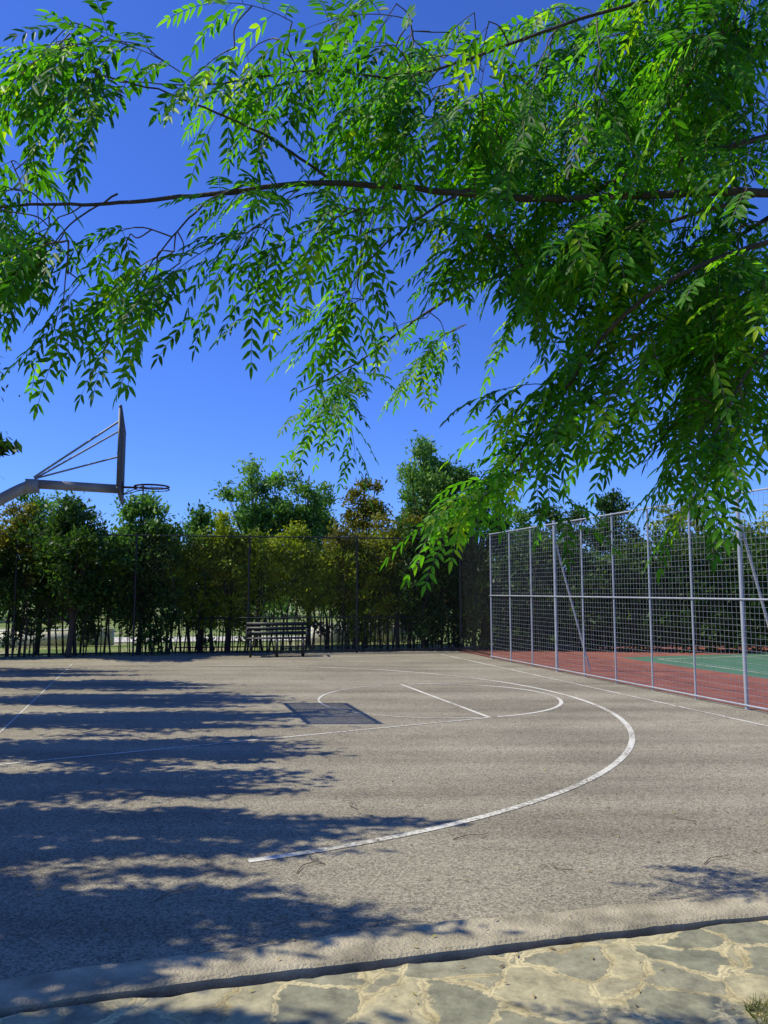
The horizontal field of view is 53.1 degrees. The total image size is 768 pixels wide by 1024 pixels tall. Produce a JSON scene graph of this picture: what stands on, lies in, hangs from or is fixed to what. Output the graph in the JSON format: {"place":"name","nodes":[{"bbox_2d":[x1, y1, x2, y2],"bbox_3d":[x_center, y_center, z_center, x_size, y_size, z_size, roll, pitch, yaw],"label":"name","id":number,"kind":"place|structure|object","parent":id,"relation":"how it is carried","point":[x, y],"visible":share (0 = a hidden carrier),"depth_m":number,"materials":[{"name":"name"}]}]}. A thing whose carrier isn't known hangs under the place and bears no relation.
{"place":"outdoors","nodes":[
{"label":"outdoors","id":0,"kind":"place"},
{"bbox_2d":[0,629,114,646],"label":"white wall","id":1,"kind":"structure","parent":0,"point":[59,639],"depth_m":22.96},
{"bbox_2d":[114,635,431,641],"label":"gravel path","id":2,"kind":"structure","parent":0,"point":[173,640],"depth_m":25.97,"materials":[{"name":"beige gravel"}]},
{"bbox_2d":[0,599,568,656],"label":"ground","id":3,"kind":"structure","parent":0,"point":[44,649],"depth_m":24.00,"materials":[{"name":"beige soil"}]},
{"bbox_2d":[0,346,19,401],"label":"shade tree","id":4,"kind":"object","parent":3,"relation":"on","point":[8,348],"visible":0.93,"depth_m":12.17,"materials":[{"name":"green plant"}]},
{"bbox_2d":[0,356,21,456],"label":"shade tree","id":5,"kind":"object","parent":3,"relation":"on","point":[7,446],"visible":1,"depth_m":7.60,"materials":[{"name":"green plant"}]},
{"bbox_2d":[0,501,49,657],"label":"tree","id":6,"kind":"object","parent":3,"relation":"on","point":[14,509],"visible":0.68,"depth_m":18.98,"materials":[{"name":"green plant"}]},
{"bbox_2d":[0,490,64,652],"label":"background tree","id":7,"kind":"object","parent":3,"relation":"on","point":[39,503],"visible":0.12,"depth_m":20.08,"materials":[{"name":"green plant"}]},
{"bbox_2d":[2,490,124,656],"bbox_3d":[-7.825,1.423,18.678,2.988,4.324,2.522,0,-6,0],"label":"background tree","id":8,"kind":"object","parent":3,"relation":"on","point":[61,548],"visible":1,"depth_m":18.62,"materials":[{"name":"green plant"}]},
{"bbox_2d":[0,517,196,656],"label":"hedge","id":9,"kind":"object","parent":3,"relation":"on","point":[148,620],"visible":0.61,"depth_m":19.47,"materials":[{"name":"green plant"}]},
{"bbox_2d":[102,486,203,654],"bbox_3d":[-6.419,1.517,20.346,2.564,4.474,2.461,5,-8,-40],"label":"background tree","id":10,"kind":"object","parent":3,"relation":"on","point":[145,507],"visible":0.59,"depth_m":19.96,"materials":[{"name":"green plant"}]},
{"bbox_2d":[166,499,232,650],"bbox_3d":[-4.938,1.729,20.905,1.835,4.167,1.966,-2,-6,17],"label":"background tree","id":11,"kind":"object","parent":3,"relation":"on","point":[201,516],"visible":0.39,"depth_m":20.85,"materials":[{"name":"green plant"}]},
{"bbox_2d":[205,508,258,652],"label":"background tree","id":12,"kind":"object","parent":3,"relation":"on","point":[223,530],"visible":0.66,"depth_m":20.55,"materials":[{"name":"green plant"}]},
{"bbox_2d":[32,532,459,652],"bbox_3d":[-3.451,2.173,21.409,11.902,3.388,1.720,1,-6,-10],"label":"hedge","id":13,"kind":"object","parent":3,"relation":"on","point":[317,624],"visible":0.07,"depth_m":21.18,"materials":[{"name":"green plant"}]},
{"bbox_2d":[208,453,303,647],"bbox_3d":[-3.814,1.092,23.271,2.966,5.912,3.004,0,-6,0],"label":"background tree","id":14,"kind":"object","parent":3,"relation":"on","point":[255,514],"visible":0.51,"depth_m":22.58,"materials":[{"name":"green plant"}]},
{"bbox_2d":[141,518,415,653],"bbox_3d":[-2.733,1.980,20.980,7.615,3.684,1.662,1,-6,-11],"label":"hedge","id":15,"kind":"object","parent":3,"relation":"on","point":[293,559],"visible":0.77,"depth_m":20.75,"materials":[{"name":"green plant"}]},
{"bbox_2d":[265,469,342,644],"bbox_3d":[-2.200,1.364,23.251,2.594,5.368,2.856,-5,-8,42],"label":"background tree","id":16,"kind":"object","parent":3,"relation":"on","point":[318,501],"visible":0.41,"depth_m":22.97,"materials":[{"name":"green plant"}]},
{"bbox_2d":[174,615,456,653],"bbox_3d":[-1.700,3.243,20.527,7.531,0.950,0.025,1,-6,-10],"label":"iron railing","id":17,"kind":"object","parent":3,"relation":"on","point":[320,645],"visible":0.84,"depth_m":20.55,"materials":[{"name":"metal"}]},
{"bbox_2d":[158,954,499,997],"bbox_3d":[-2.609,1.886,2.231,23.873,0.001,0.874,2,-6,-15],"label":"soil joint","id":18,"kind":"object","parent":3,"relation":"on","point":[282,981],"visible":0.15,"depth_m":3.23,"materials":[{"name":"brown soil"}]},
{"bbox_2d":[311,623,415,642],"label":"white wall","id":19,"kind":"structure","parent":3,"relation":"on","point":[335,639],"depth_m":24.38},
{"bbox_2d":[334,476,392,647],"bbox_3d":[-0.454,1.435,22.726,2.231,5.121,2.057,0,-6,0],"label":"background tree","id":20,"kind":"object","parent":3,"relation":"on","point":[362,507],"visible":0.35,"depth_m":22.77,"materials":[{"name":"green plant"}]},
{"bbox_2d":[0,538,762,620],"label":"distant trees","id":21,"kind":"object","parent":3,"relation":"on","point":[284,609],"visible":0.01,"depth_m":46.75,"materials":[{"name":"green plant"}]},
{"bbox_2d":[0,0,767,597],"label":"ash tree","id":22,"kind":"object","parent":3,"relation":"on","point":[706,320],"visible":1,"depth_m":2.94,"materials":[{"name":"green plant"}]},
{"bbox_2d":[0,891,767,1017],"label":"concrete kerb","id":23,"kind":"structure","parent":3,"relation":"on","point":[351,952],"depth_m":3.44,"materials":[{"name":"grey concrete"}]},
{"bbox_2d":[317,507,452,651],"bbox_3d":[0.007,1.827,21.563,3.823,4.109,1.644,1,-6,-12],"label":"hedge","id":24,"kind":"object","parent":3,"relation":"on","point":[344,532],"visible":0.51,"depth_m":21.28,"materials":[{"name":"green plant"}]},
{"bbox_2d":[388,429,472,645],"bbox_3d":[1.398,0.773,22.761,3.032,6.443,3.168,0,-6,0],"label":"background tree","id":25,"kind":"object","parent":3,"relation":"on","point":[428,477],"visible":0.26,"depth_m":22.46,"materials":[{"name":"green plant"}]},
{"bbox_2d":[385,512,489,650],"bbox_3d":[1.490,1.942,21.535,3.011,4.206,1.805,2,-6,-17],"label":"hedge","id":26,"kind":"object","parent":3,"relation":"on","point":[420,609],"visible":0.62,"depth_m":21.25,"materials":[{"name":"green plant"}]},
{"bbox_2d":[444,460,532,646],"bbox_3d":[2.768,1.272,23.468,3.236,5.595,3.342,0,-6,0],"label":"background tree","id":27,"kind":"object","parent":3,"relation":"on","point":[494,539],"visible":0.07,"depth_m":23.18,"materials":[{"name":"green plant"}]},
{"bbox_2d":[478,496,534,573],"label":"background tree","id":28,"kind":"object","parent":3,"relation":"on","point":[519,516],"visible":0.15,"depth_m":24.64,"materials":[{"name":"green plant"}]},
{"bbox_2d":[509,498,597,584],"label":"background tree","id":29,"kind":"object","parent":3,"relation":"on","point":[552,512],"visible":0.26,"depth_m":23.41,"materials":[{"name":"green plant"}]},
{"bbox_2d":[449,513,767,652],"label":"hedge","id":30,"kind":"object","parent":3,"relation":"on","point":[698,579],"visible":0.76,"depth_m":20.66,"materials":[{"name":"green plant"}]},
{"bbox_2d":[582,487,656,573],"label":"background tree","id":31,"kind":"object","parent":3,"relation":"on","point":[604,506],"visible":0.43,"depth_m":23.98,"materials":[{"name":"green plant"}]},
{"bbox_2d":[663,510,743,573],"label":"background tree","id":32,"kind":"object","parent":3,"relation":"on","point":[685,532],"visible":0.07,"depth_m":23.75,"materials":[{"name":"green plant"}]},
{"bbox_2d":[643,504,767,572],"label":"hedge","id":33,"kind":"object","parent":3,"relation":"on","point":[663,510],"visible":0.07,"depth_m":23.91,"materials":[{"name":"green plant"}]},
{"bbox_2d":[0,650,767,979],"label":"asphalt court","id":34,"kind":"object","parent":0,"point":[238,858],"visible":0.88,"depth_m":6.03,"materials":[{"name":"grey asphalt"}]},
{"bbox_2d":[0,405,169,505],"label":"basketball hoop","id":35,"kind":"object","parent":34,"relation":"on","point":[35,485],"visible":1,"depth_m":10.29,"materials":[{"name":"metal"}]},
{"bbox_2d":[0,532,490,657],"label":"chain link fence","id":36,"kind":"object","parent":34,"relation":"on","point":[134,603],"visible":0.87,"depth_m":19.64,"materials":[{"name":"metal"}]},
{"bbox_2d":[246,622,307,657],"bbox_3d":[-2.654,3.155,19.052,1.510,0.826,0.569,1,-6,-10],"label":"park bench","id":37,"kind":"object","parent":34,"relation":"on","point":[276,628],"visible":1,"depth_m":19.21,"materials":[{"name":"paint"}]},
{"bbox_2d":[0,688,767,1023],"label":"leaf litter","id":38,"kind":"object","parent":34,"relation":"on","point":[372,874],"visible":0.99,"depth_m":5.06,"materials":[{"name":"brown plant"}]},
{"bbox_2d":[154,800,733,901],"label":"fallen twigs","id":39,"kind":"object","parent":34,"relation":"on","point":[453,839],"visible":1,"depth_m":4.63,"materials":[{"name":"brown wood"}]},
{"bbox_2d":[489,488,767,709],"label":"fence","id":40,"kind":"object","parent":34,"relation":"on","point":[742,599],"visible":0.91,"depth_m":12.92,"materials":[{"name":"metal"}]},
{"bbox_2d":[0,920,767,1023],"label":"stone paving","id":41,"kind":"structure","parent":0,"point":[714,974],"depth_m":3.10,"materials":[{"name":"beige stone"}]},
{"bbox_2d":[0,0,767,583],"label":"sky","id":42,"kind":"structure","parent":0,"point":[187,422],"materials":[{"name":"blue"}]},
{"bbox_2d":[452,645,767,711],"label":"tennis court","id":43,"kind":"object","parent":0,"point":[704,660],"visible":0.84,"depth_m":16.35,"materials":[{"name":"red paint"}]},
{"bbox_2d":[480,541,767,646],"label":"windscreen fence","id":44,"kind":"object","parent":43,"relation":"on","point":[659,593],"visible":0.16,"depth_m":22.19,"materials":[{"name":"black fabric"}]},
{"bbox_2d":[740,992,767,1023],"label":"grass","id":45,"kind":"structure","parent":0,"point":[754,1007],"depth_m":2.97,"materials":[{"name":"green plant"}]}
]}

